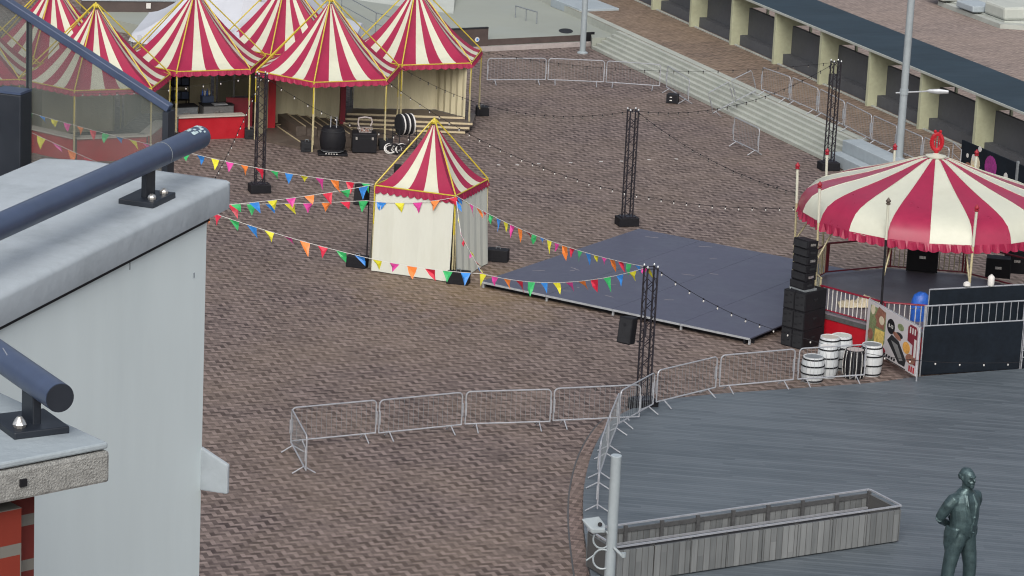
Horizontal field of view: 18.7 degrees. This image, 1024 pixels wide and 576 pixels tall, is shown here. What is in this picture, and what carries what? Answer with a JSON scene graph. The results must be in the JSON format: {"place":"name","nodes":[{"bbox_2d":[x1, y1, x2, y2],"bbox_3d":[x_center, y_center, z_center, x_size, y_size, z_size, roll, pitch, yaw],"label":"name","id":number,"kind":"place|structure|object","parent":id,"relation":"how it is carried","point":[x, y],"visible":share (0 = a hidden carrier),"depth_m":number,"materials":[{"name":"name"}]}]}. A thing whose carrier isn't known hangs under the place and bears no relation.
{"place":"outdoors","nodes":[
{"label":"outdoors","id":0,"kind":"place"},
{"bbox_2d":[81,0,177,11],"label":"brown wall","id":1,"kind":"structure","parent":0,"point":[131,5],"depth_m":139.96,"materials":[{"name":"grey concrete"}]},
{"bbox_2d":[88,0,610,47],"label":"skatepark floor","id":2,"kind":"structure","parent":0,"point":[498,19],"depth_m":142.25,"materials":[{"name":"concrete"}]},
{"bbox_2d":[451,27,488,46],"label":"sign wall","id":3,"kind":"structure","parent":2,"relation":"on","point":[478,36],"depth_m":137.18,"materials":[{"name":"brown paint"}]},
{"bbox_2d":[488,35,579,44],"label":"wall cladding","id":4,"kind":"structure","parent":2,"relation":"attached to","point":[528,40],"depth_m":138.62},
{"bbox_2d":[551,0,618,10],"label":"skate ledge","id":5,"kind":"object","parent":2,"relation":"on","point":[595,5],"visible":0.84,"depth_m":145.38,"materials":[{"name":"grey concrete"}]},
{"bbox_2d":[361,0,454,13],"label":"skate bank","id":6,"kind":"structure","parent":0,"point":[447,6],"depth_m":145.31,"materials":[{"name":"concrete"}]},
{"bbox_2d":[0,0,1023,575],"bbox_3d":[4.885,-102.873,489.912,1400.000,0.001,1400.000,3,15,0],"label":"plaza paving","id":7,"kind":"structure","parent":0,"point":[288,326],"depth_m":92.25,"materials":[{"name":"brick"}]},
{"bbox_2d":[0,26,40,86],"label":"striped tent","id":8,"kind":"object","parent":7,"relation":"on","point":[12,65],"visible":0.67,"depth_m":114.12,"materials":[{"name":"yellow paint"}]},
{"bbox_2d":[0,0,89,87],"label":"striped tent","id":9,"kind":"object","parent":7,"relation":"on","point":[63,16],"visible":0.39,"depth_m":117.74,"materials":[{"name":"yellow paint"}]},
{"bbox_2d":[0,393,108,575],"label":"brick parapet","id":10,"kind":"structure","parent":7,"relation":"on","point":[30,468],"depth_m":4.57,"materials":[{"name":"concrete"}]},
{"bbox_2d":[0,339,73,439],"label":"handrail","id":11,"kind":"object","parent":10,"relation":"on","point":[37,384],"visible":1,"depth_m":4.63,"materials":[{"name":"blue paint"}]},
{"bbox_2d":[32,125,78,158],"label":"bar counter","id":12,"kind":"object","parent":7,"relation":"on","point":[60,138],"visible":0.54,"depth_m":112.88,"materials":[{"name":"red paint"}]},
{"bbox_2d":[19,2,171,151],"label":"striped tent","id":13,"kind":"object","parent":7,"relation":"on","point":[64,77],"visible":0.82,"depth_m":113.39,"materials":[{"name":"yellow paint"}]},
{"bbox_2d":[76,133,147,161],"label":"bar counter","id":14,"kind":"object","parent":7,"relation":"on","point":[110,148],"visible":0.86,"depth_m":112.69,"materials":[{"name":"red paint"}]},
{"bbox_2d":[0,158,229,575],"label":"white parapet","id":15,"kind":"structure","parent":7,"relation":"on","point":[102,306],"depth_m":6.00,"materials":[{"name":"grey concrete"}]},
{"bbox_2d":[0,0,174,175],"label":"glass screen","id":16,"kind":"object","parent":15,"relation":"attached to","point":[15,128],"visible":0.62,"depth_m":6.55,"materials":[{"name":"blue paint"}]},
{"bbox_2d":[0,125,210,240],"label":"handrail","id":17,"kind":"object","parent":15,"relation":"on","point":[146,163],"visible":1,"depth_m":5.90,"materials":[{"name":"blue paint"}]},
{"bbox_2d":[140,120,161,144],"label":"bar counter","id":18,"kind":"object","parent":7,"relation":"on","point":[156,131],"visible":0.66,"depth_m":114.40,"materials":[{"name":"grey paint"}]},
{"bbox_2d":[170,76,189,103],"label":"shelf rack","id":19,"kind":"object","parent":7,"relation":"on","point":[183,81],"visible":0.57,"depth_m":120.19,"materials":[{"name":"blue paint"}]},
{"bbox_2d":[171,103,198,129],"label":"drinks cooler","id":20,"kind":"object","parent":7,"relation":"on","point":[186,108],"visible":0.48,"depth_m":118.42,"materials":[{"name":"metal"}]},
{"bbox_2d":[120,0,266,132],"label":"striped tent","id":21,"kind":"object","parent":7,"relation":"on","point":[199,43],"visible":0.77,"depth_m":117.48,"materials":[{"name":"yellow paint"}]},
{"bbox_2d":[177,112,244,138],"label":"bar counter","id":22,"kind":"object","parent":7,"relation":"on","point":[222,125],"visible":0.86,"depth_m":117.16,"materials":[{"name":"red paint"}]},
{"bbox_2d":[198,101,234,113],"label":"drinks cooler","id":23,"kind":"object","parent":7,"relation":"on","point":[207,108],"visible":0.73,"depth_m":118.76,"materials":[{"name":"metal"}]},
{"bbox_2d":[226,97,252,126],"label":"maroon partition","id":24,"kind":"object","parent":7,"relation":"on","point":[241,104],"visible":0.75,"depth_m":119.36,"materials":[{"name":"paint"}]},
{"bbox_2d":[128,0,364,105],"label":"white tent","id":25,"kind":"object","parent":7,"relation":"on","point":[234,11],"visible":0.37,"depth_m":123.17,"materials":[{"name":"fabric"}]},
{"bbox_2d":[248,71,270,193],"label":"truss tower","id":26,"kind":"structure","parent":7,"relation":"on","point":[260,187],"depth_m":108.70,"materials":[{"name":"black paint"}]},
{"bbox_2d":[214,0,352,101],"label":"striped tent","id":27,"kind":"object","parent":7,"relation":"on","point":[269,28],"visible":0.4,"depth_m":121.61,"materials":[{"name":"yellow paint"}]},
{"bbox_2d":[281,409,315,473],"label":"crowd barrier","id":28,"kind":"object","parent":7,"relation":"on","point":[303,456],"visible":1,"depth_m":79.76,"materials":[{"name":"metal"}]},
{"bbox_2d":[256,113,395,151],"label":"stepped floor","id":29,"kind":"structure","parent":7,"relation":"on","point":[290,131],"depth_m":118.28,"materials":[{"name":"brown wood"}]},
{"bbox_2d":[268,79,275,127],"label":"red column","id":30,"kind":"structure","parent":29,"relation":"on","point":[271,103],"depth_m":118.97,"materials":[{"name":"paint"}]},
{"bbox_2d":[254,0,400,151],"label":"striped tent","id":31,"kind":"object","parent":29,"relation":"on","point":[324,57],"visible":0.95,"depth_m":116.78,"materials":[{"name":"fabric"}]},
{"bbox_2d":[387,81,793,210],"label":"festoon lights","id":32,"kind":"object","parent":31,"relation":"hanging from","point":[566,175],"visible":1,"depth_m":106.15},
{"bbox_2d":[339,87,345,123],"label":"red column","id":33,"kind":"structure","parent":29,"relation":"on","point":[342,108],"depth_m":119.95,"materials":[{"name":"red paint"}]},
{"bbox_2d":[317,117,347,155],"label":"black barrel","id":34,"kind":"object","parent":7,"relation":"on","point":[332,140],"visible":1,"depth_m":115.21,"materials":[{"name":"metal"}]},
{"bbox_2d":[292,400,377,447],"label":"crowd barrier","id":35,"kind":"object","parent":7,"relation":"on","point":[362,434],"visible":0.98,"depth_m":81.50,"materials":[{"name":"metal"}]},
{"bbox_2d":[346,253,368,268],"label":"ballast block","id":36,"kind":"object","parent":7,"relation":"on","point":[353,261],"depth_m":99.49,"materials":[{"name":"metal"}]},
{"bbox_2d":[353,183,369,255],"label":"pole speaker","id":37,"kind":"object","parent":7,"relation":"on","point":[357,197],"visible":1,"depth_m":99.37},
{"bbox_2d":[351,130,376,152],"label":"flight case","id":38,"kind":"object","parent":7,"relation":"on","point":[361,142],"visible":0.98,"depth_m":115.94,"materials":[{"name":"metal"}]},
{"bbox_2d":[392,113,416,149],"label":"reel rack","id":39,"kind":"object","parent":7,"relation":"on","point":[404,124],"visible":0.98,"depth_m":116.50,"materials":[{"name":"white paint"}]},
{"bbox_2d":[343,106,475,134],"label":"stepped floor","id":40,"kind":"structure","parent":7,"relation":"on","point":[424,118],"depth_m":120.70,"materials":[{"name":"brown wood"}]},
{"bbox_2d":[353,0,482,121],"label":"striped tent","id":41,"kind":"object","parent":40,"relation":"on","point":[423,40],"visible":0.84,"depth_m":120.97,"materials":[{"name":"yellow paint"}]},
{"bbox_2d":[378,392,463,441],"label":"crowd barrier","id":42,"kind":"object","parent":7,"relation":"on","point":[427,427],"visible":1,"depth_m":82.44,"materials":[{"name":"metal"}]},
{"bbox_2d":[368,117,489,280],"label":"square tent","id":43,"kind":"object","parent":7,"relation":"on","point":[433,167],"visible":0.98,"depth_m":98.61,"materials":[{"name":"fabric"}]},
{"bbox_2d":[32,113,369,192],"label":"bunting","id":44,"kind":"object","parent":43,"relation":"hanging from","point":[229,164],"visible":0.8,"depth_m":101.96,"materials":[{"name":"white paint"}]},
{"bbox_2d":[214,185,369,216],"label":"bunting","id":45,"kind":"object","parent":43,"relation":"hanging from","point":[310,198],"visible":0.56,"depth_m":97.72,"materials":[{"name":"white paint"}]},
{"bbox_2d":[229,197,457,218],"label":"bunting","id":46,"kind":"object","parent":43,"relation":"hanging from","point":[363,203],"visible":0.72,"depth_m":98.08,"materials":[{"name":"white paint"}]},
{"bbox_2d":[455,195,652,277],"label":"bunting","id":47,"kind":"object","parent":43,"relation":"hanging from","point":[565,252],"visible":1,"depth_m":90.65,"materials":[{"name":"multicoloured fabric"}]},
{"bbox_2d":[446,268,470,285],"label":"ballast block","id":48,"kind":"object","parent":7,"relation":"on","point":[455,278],"depth_m":98.03,"materials":[{"name":"metal"}]},
{"bbox_2d":[488,246,509,262],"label":"ballast block","id":49,"kind":"object","parent":7,"relation":"on","point":[497,254],"depth_m":101.02,"materials":[{"name":"metal"}]},
{"bbox_2d":[464,389,551,433],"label":"crowd barrier","id":50,"kind":"object","parent":7,"relation":"on","point":[496,391],"visible":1,"depth_m":83.35,"materials":[{"name":"metal"}]},
{"bbox_2d":[487,58,546,85],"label":"crowd barrier","id":51,"kind":"object","parent":7,"relation":"on","point":[518,69],"visible":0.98,"depth_m":130.25,"materials":[{"name":"metal"}]},
{"bbox_2d":[474,41,590,51],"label":"kerb","id":52,"kind":"structure","parent":7,"relation":"on","point":[530,46],"depth_m":138.40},
{"bbox_2d":[577,0,587,53],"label":"grey pole","id":53,"kind":"object","parent":7,"relation":"on","point":[583,27],"visible":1,"depth_m":137.67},
{"bbox_2d":[552,384,641,429],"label":"crowd barrier","id":54,"kind":"object","parent":7,"relation":"on","point":[564,420],"visible":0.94,"depth_m":84.05,"materials":[{"name":"metal"}]},
{"bbox_2d":[569,408,629,575],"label":"brick border","id":55,"kind":"object","parent":7,"relation":"on","point":[576,527],"visible":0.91,"depth_m":77.94,"materials":[{"name":"brick"}]},
{"bbox_2d":[567,396,690,575],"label":"border joint","id":56,"kind":"object","parent":55,"relation":"on","point":[569,495],"visible":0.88,"depth_m":78.31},
{"bbox_2d":[614,107,639,226],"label":"truss tower","id":57,"kind":"structure","parent":7,"relation":"on","point":[630,219],"depth_m":106.49,"materials":[{"name":"black paint"}]},
{"bbox_2d":[606,61,660,90],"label":"crowd barrier","id":58,"kind":"object","parent":7,"relation":"on","point":[631,77],"visible":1,"depth_m":130.49,"materials":[{"name":"metal"}]},
{"bbox_2d":[627,263,658,408],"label":"truss tower","id":59,"kind":"structure","parent":7,"relation":"on","point":[633,400],"depth_m":85.38,"materials":[{"name":"black paint"}]},
{"bbox_2d":[33,133,646,295],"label":"bunting","id":60,"kind":"object","parent":59,"relation":"hanging from","point":[342,255],"visible":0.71,"depth_m":92.34,"materials":[{"name":"white paint"}]},
{"bbox_2d":[617,316,646,344],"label":"hanging speaker","id":61,"kind":"object","parent":59,"relation":"attached to","point":[627,328],"visible":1,"depth_m":85.07},
{"bbox_2d":[655,268,1017,365],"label":"festoon lights","id":62,"kind":"object","parent":59,"relation":"hanging from","point":[819,342],"visible":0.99,"depth_m":89.10},
{"bbox_2d":[482,229,852,344],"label":"stage floor","id":63,"kind":"structure","parent":7,"relation":"on","point":[750,285],"depth_m":98.59,"materials":[{"name":"metal"}]},
{"bbox_2d":[592,31,853,159],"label":"steps","id":64,"kind":"structure","parent":7,"relation":"on","point":[788,126],"depth_m":127.83,"materials":[{"name":"concrete"}]},
{"bbox_2d":[729,117,761,154],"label":"crowd barrier","id":65,"kind":"object","parent":7,"relation":"on","point":[758,138],"visible":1,"depth_m":119.39,"materials":[{"name":"metal"}]},
{"bbox_2d":[781,326,792,346],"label":"subwoofer","id":66,"kind":"object","parent":7,"relation":"on","point":[786,340],"visible":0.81,"depth_m":92.80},
{"bbox_2d":[782,307,793,327],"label":"subwoofer","id":67,"kind":"object","parent":66,"relation":"on","point":[788,317],"visible":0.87,"depth_m":92.65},
{"bbox_2d":[783,285,814,309],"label":"subwoofer","id":68,"kind":"object","parent":67,"relation":"on","point":[789,298],"visible":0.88,"depth_m":92.51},
{"bbox_2d":[789,237,818,291],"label":"line array","id":69,"kind":"object","parent":68,"relation":"on","point":[804,265],"visible":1,"depth_m":92.25,"materials":[{"name":"metal"}]},
{"bbox_2d":[583,369,1023,575],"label":"wooden deck","id":70,"kind":"structure","parent":7,"relation":"on","point":[912,446],"depth_m":81.75,"materials":[{"name":"wood"}]},
{"bbox_2d":[585,445,608,511],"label":"crowd barrier","id":71,"kind":"object","parent":70,"relation":"on","point":[598,481],"visible":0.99,"depth_m":76.79,"materials":[{"name":"metal"}]},
{"bbox_2d":[588,417,610,478],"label":"crowd barrier","id":72,"kind":"object","parent":70,"relation":"on","point":[607,435],"visible":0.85,"depth_m":80.06,"materials":[{"name":"metal"}]},
{"bbox_2d":[582,454,625,575],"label":"lamp column","id":73,"kind":"structure","parent":70,"relation":"on","point":[595,525],"depth_m":68.84,"materials":[{"name":"grey metal"}]},
{"bbox_2d":[597,393,626,452],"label":"crowd barrier","id":74,"kind":"object","parent":70,"relation":"on","point":[613,412],"visible":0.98,"depth_m":82.28,"materials":[{"name":"metal"}]},
{"bbox_2d":[613,373,657,428],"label":"crowd barrier","id":75,"kind":"object","parent":70,"relation":"on","point":[652,394],"visible":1,"depth_m":84.22,"materials":[{"name":"metal"}]},
{"bbox_2d":[655,356,717,408],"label":"crowd barrier","id":76,"kind":"object","parent":70,"relation":"on","point":[684,394],"visible":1,"depth_m":86.18,"materials":[{"name":"metal"}]},
{"bbox_2d":[586,488,901,575],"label":"wooden planter","id":77,"kind":"object","parent":70,"relation":"on","point":[710,542],"visible":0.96,"depth_m":74.00,"materials":[{"name":"grey wood"}]},
{"bbox_2d":[718,349,795,394],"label":"crowd barrier","id":78,"kind":"object","parent":70,"relation":"on","point":[754,382],"visible":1,"depth_m":87.60,"materials":[{"name":"metal"}]},
{"bbox_2d":[797,344,866,387],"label":"crowd barrier","id":79,"kind":"object","parent":70,"relation":"on","point":[817,377],"visible":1,"depth_m":88.56,"materials":[{"name":"metal"}]},
{"bbox_2d":[936,467,981,575],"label":"bronze statue","id":80,"kind":"object","parent":70,"relation":"on","point":[960,507],"visible":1,"depth_m":71.19,"materials":[{"name":"metal"}]},
{"bbox_2d":[792,326,823,349],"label":"subwoofer","id":81,"kind":"object","parent":7,"relation":"on","point":[814,334],"visible":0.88,"depth_m":92.64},
{"bbox_2d":[793,307,825,330],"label":"subwoofer","id":82,"kind":"object","parent":81,"relation":"on","point":[809,320],"visible":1,"depth_m":92.51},
{"bbox_2d":[794,286,826,312],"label":"subwoofer","id":83,"kind":"object","parent":82,"relation":"on","point":[809,301],"visible":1,"depth_m":92.37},
{"bbox_2d":[800,353,824,383],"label":"barrel","id":84,"kind":"object","parent":7,"relation":"on","point":[812,369],"visible":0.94,"depth_m":89.08,"materials":[{"name":"wood"}]},
{"bbox_2d":[817,343,837,378],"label":"barrel","id":85,"kind":"object","parent":7,"relation":"on","point":[828,353],"visible":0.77,"depth_m":89.54,"materials":[{"name":"white paint"}]},
{"bbox_2d":[817,59,841,170],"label":"truss tower","id":86,"kind":"structure","parent":7,"relation":"on","point":[833,165],"depth_m":116.56,"materials":[{"name":"black paint"}]},
{"bbox_2d":[818,334,840,365],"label":"barrel","id":87,"kind":"object","parent":7,"relation":"on","point":[834,339],"visible":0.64,"depth_m":90.20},
{"bbox_2d":[833,332,852,370],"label":"barrel","id":88,"kind":"object","parent":7,"relation":"on","point":[846,338],"visible":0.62,"depth_m":90.43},
{"bbox_2d":[830,152,870,169],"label":"concrete block","id":89,"kind":"structure","parent":7,"relation":"on","point":[846,161],"depth_m":116.85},
{"bbox_2d":[842,346,866,379],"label":"barrel","id":90,"kind":"object","parent":7,"relation":"on","point":[851,358],"visible":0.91,"depth_m":89.63,"materials":[{"name":"white paint"}]},
{"bbox_2d":[861,341,882,376],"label":"barrel","id":91,"kind":"object","parent":7,"relation":"on","point":[874,363],"visible":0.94,"depth_m":89.96,"materials":[{"name":"wood"}]},
{"bbox_2d":[842,139,903,164],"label":"concrete block","id":92,"kind":"structure","parent":7,"relation":"on","point":[865,151],"depth_m":116.60,"materials":[{"name":"concrete"}]},
{"bbox_2d":[865,298,921,380],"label":"food banner","id":93,"kind":"object","parent":7,"relation":"on","point":[895,335],"visible":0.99,"depth_m":90.37,"materials":[{"name":"multicoloured fabric"}]},
{"bbox_2d":[792,130,1023,359],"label":"bandstand","id":94,"kind":"structure","parent":7,"relation":"on","point":[935,201],"depth_m":92.63,"materials":[{"name":"red fabric"}]},
{"bbox_2d":[906,249,938,272],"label":"equipment case","id":95,"kind":"object","parent":94,"relation":"on","point":[919,260],"visible":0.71,"depth_m":98.41,"materials":[{"name":"metal"}]},
{"bbox_2d":[985,254,1011,278],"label":"equipment case","id":96,"kind":"object","parent":94,"relation":"on","point":[998,266],"visible":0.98,"depth_m":98.07,"materials":[{"name":"metal"}]},
{"bbox_2d":[1004,249,1023,273],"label":"equipment case","id":97,"kind":"object","parent":94,"relation":"on","point":[1017,265],"visible":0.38,"depth_m":98.69,"materials":[{"name":"metal"}]},
{"bbox_2d":[919,300,1023,376],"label":"screened barrier","id":98,"kind":"object","parent":7,"relation":"on","point":[993,345],"visible":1,"depth_m":90.71,"materials":[{"name":"metal"}]},
{"bbox_2d":[926,284,1023,364],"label":"black screen","id":99,"kind":"object","parent":7,"relation":"on","point":[973,294],"visible":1,"depth_m":90.73,"materials":[{"name":"fabric"}]},
{"bbox_2d":[540,0,961,160],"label":"promenade paving","id":100,"kind":"structure","parent":0,"point":[684,39],"depth_m":132.26,"materials":[{"name":"brick"}]},
{"bbox_2d":[568,6,868,140],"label":"promenade kerb","id":101,"kind":"structure","parent":100,"relation":"on","point":[757,91],"depth_m":130.02,"materials":[{"name":"concrete"}]},
{"bbox_2d":[788,77,819,113],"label":"crowd barrier","id":102,"kind":"object","parent":100,"relation":"on","point":[803,95],"visible":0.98,"depth_m":123.57,"materials":[{"name":"metal"}]},
{"bbox_2d":[635,0,1023,164],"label":"promenade shelter","id":103,"kind":"object","parent":100,"relation":"on","point":[872,79],"visible":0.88,"depth_m":126.03,"materials":[{"name":"paint"}]},
{"bbox_2d":[840,102,872,140],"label":"crowd barrier","id":104,"kind":"object","parent":100,"relation":"on","point":[870,124],"visible":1,"depth_m":119.07,"materials":[{"name":"metal"}]},
{"bbox_2d":[896,0,948,158],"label":"street lamp","id":105,"kind":"object","parent":100,"relation":"on","point":[904,91],"visible":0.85,"depth_m":114.54,"materials":[{"name":"metal"}]},
{"bbox_2d":[961,140,1023,183],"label":"stall banner","id":106,"kind":"object","parent":100,"relation":"on","point":[992,162],"visible":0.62,"depth_m":111.70,"materials":[{"name":"black fabric"}]},
{"bbox_2d":[837,294,878,307],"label":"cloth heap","id":107,"kind":"object","parent":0,"point":[855,303],"visible":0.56,"depth_m":93.96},
{"bbox_2d":[754,0,1023,120],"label":"street paving","id":108,"kind":"structure","parent":0,"point":[935,24],"depth_m":143.11,"materials":[{"name":"pink brick"}]},
{"bbox_2d":[938,0,1023,29],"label":"stepped plinth","id":109,"kind":"structure","parent":108,"relation":"on","point":[1004,14],"depth_m":146.16,"materials":[{"name":"concrete"}]},
{"bbox_2d":[910,291,928,321],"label":"blue sack","id":110,"kind":"object","parent":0,"point":[920,297],"visible":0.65,"depth_m":92.64,"materials":[{"name":"blue paint"}]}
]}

